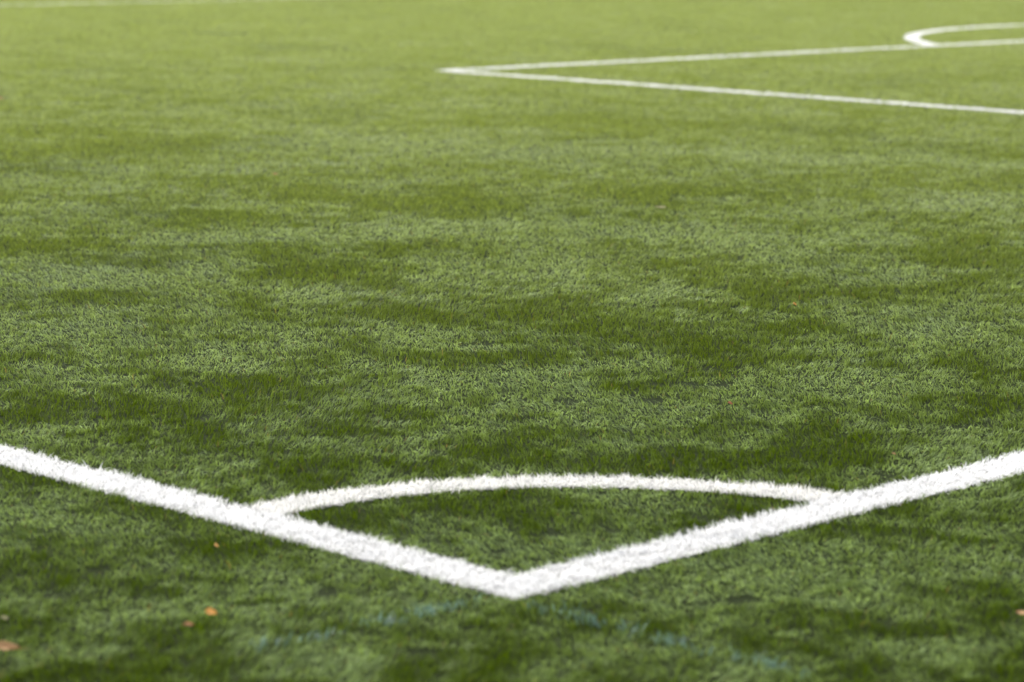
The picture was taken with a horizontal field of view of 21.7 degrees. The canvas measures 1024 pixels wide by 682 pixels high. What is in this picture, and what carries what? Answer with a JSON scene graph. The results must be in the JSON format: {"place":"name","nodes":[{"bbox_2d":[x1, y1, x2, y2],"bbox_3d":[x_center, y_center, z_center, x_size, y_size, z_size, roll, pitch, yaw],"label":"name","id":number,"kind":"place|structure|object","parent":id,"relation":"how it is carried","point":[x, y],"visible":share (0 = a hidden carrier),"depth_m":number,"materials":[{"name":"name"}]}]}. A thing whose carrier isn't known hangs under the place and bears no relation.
{"place":"outdoors","nodes":[
{"label":"outdoors","id":0,"kind":"place"},
{"bbox_2d":[0,0,1023,681],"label":"pitch ground","id":1,"kind":"structure","parent":0,"point":[422,650],"depth_m":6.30,"materials":[{"name":"green plant"}]},
{"bbox_2d":[0,641,28,649],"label":"fallen leaf","id":2,"kind":"object","parent":1,"relation":"on","point":[5,645],"visible":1,"depth_m":4.30,"materials":[{"name":"brown plant"}]},
{"bbox_2d":[1,0,232,5],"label":"halfway line","id":3,"kind":"object","parent":1,"relation":"on","point":[105,2],"visible":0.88,"depth_m":31.81,"materials":[{"name":"white paint"}]},
{"bbox_2d":[182,622,193,625],"bbox_3d":[-0.537,0.471,4.440,0.014,0.007,0.016,5,10,25],"label":"fallen leaf","id":4,"kind":"object","parent":1,"relation":"on","point":[188,624],"visible":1,"depth_m":4.44,"materials":[{"name":"brown plant"}]},
{"bbox_2d":[205,608,216,614],"bbox_3d":[-0.506,0.456,4.498,0.016,0.012,0.018,8,12,38],"label":"fallen leaf","id":5,"kind":"object","parent":1,"relation":"on","point":[210,611],"visible":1,"depth_m":4.50,"materials":[{"name":"orange plant"}]},
{"bbox_2d":[0,443,514,587],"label":"touchline","id":6,"kind":"object","parent":1,"relation":"on","point":[410,560],"visible":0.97,"depth_m":5.26,"materials":[{"name":"white paint"}]},
{"bbox_2d":[249,592,481,655],"bbox_3d":[-0.235,0.471,4.518,0.495,0.033,0.087,-8,13,-42],"label":"faded line","id":7,"kind":"object","parent":1,"relation":"on","point":[427,608],"visible":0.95,"depth_m":4.55,"materials":[{"name":"paint"}]},
{"bbox_2d":[246,472,849,514],"bbox_3d":[0.060,0.306,5.554,1.263,0.031,0.323,-1,9,-9],"label":"corner arc","id":8,"kind":"object","parent":1,"relation":"on","point":[291,503],"visible":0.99,"depth_m":5.59,"materials":[{"name":"white paint"}]},
{"bbox_2d":[523,596,810,680],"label":"faded line","id":9,"kind":"object","parent":1,"relation":"on","point":[680,642],"visible":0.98,"depth_m":4.44,"materials":[{"name":"paint"}]},
{"bbox_2d":[434,40,1023,71],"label":"penalty box front line","id":10,"kind":"object","parent":1,"relation":"on","point":[680,58],"visible":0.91,"depth_m":21.70,"materials":[{"name":"white paint"}]},
{"bbox_2d":[448,70,1023,113],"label":"penalty box side line","id":11,"kind":"object","parent":1,"relation":"on","point":[787,95],"visible":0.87,"depth_m":17.50,"materials":[{"name":"white paint"}]},
{"bbox_2d":[468,448,1023,600],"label":"goal line","id":12,"kind":"object","parent":1,"relation":"on","point":[697,541],"visible":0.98,"depth_m":5.22,"materials":[{"name":"white paint"}]},
{"bbox_2d":[904,24,1023,44],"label":"penalty arc","id":13,"kind":"object","parent":1,"relation":"on","point":[913,37],"visible":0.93,"depth_m":26.09,"materials":[{"name":"white paint"}]}
]}

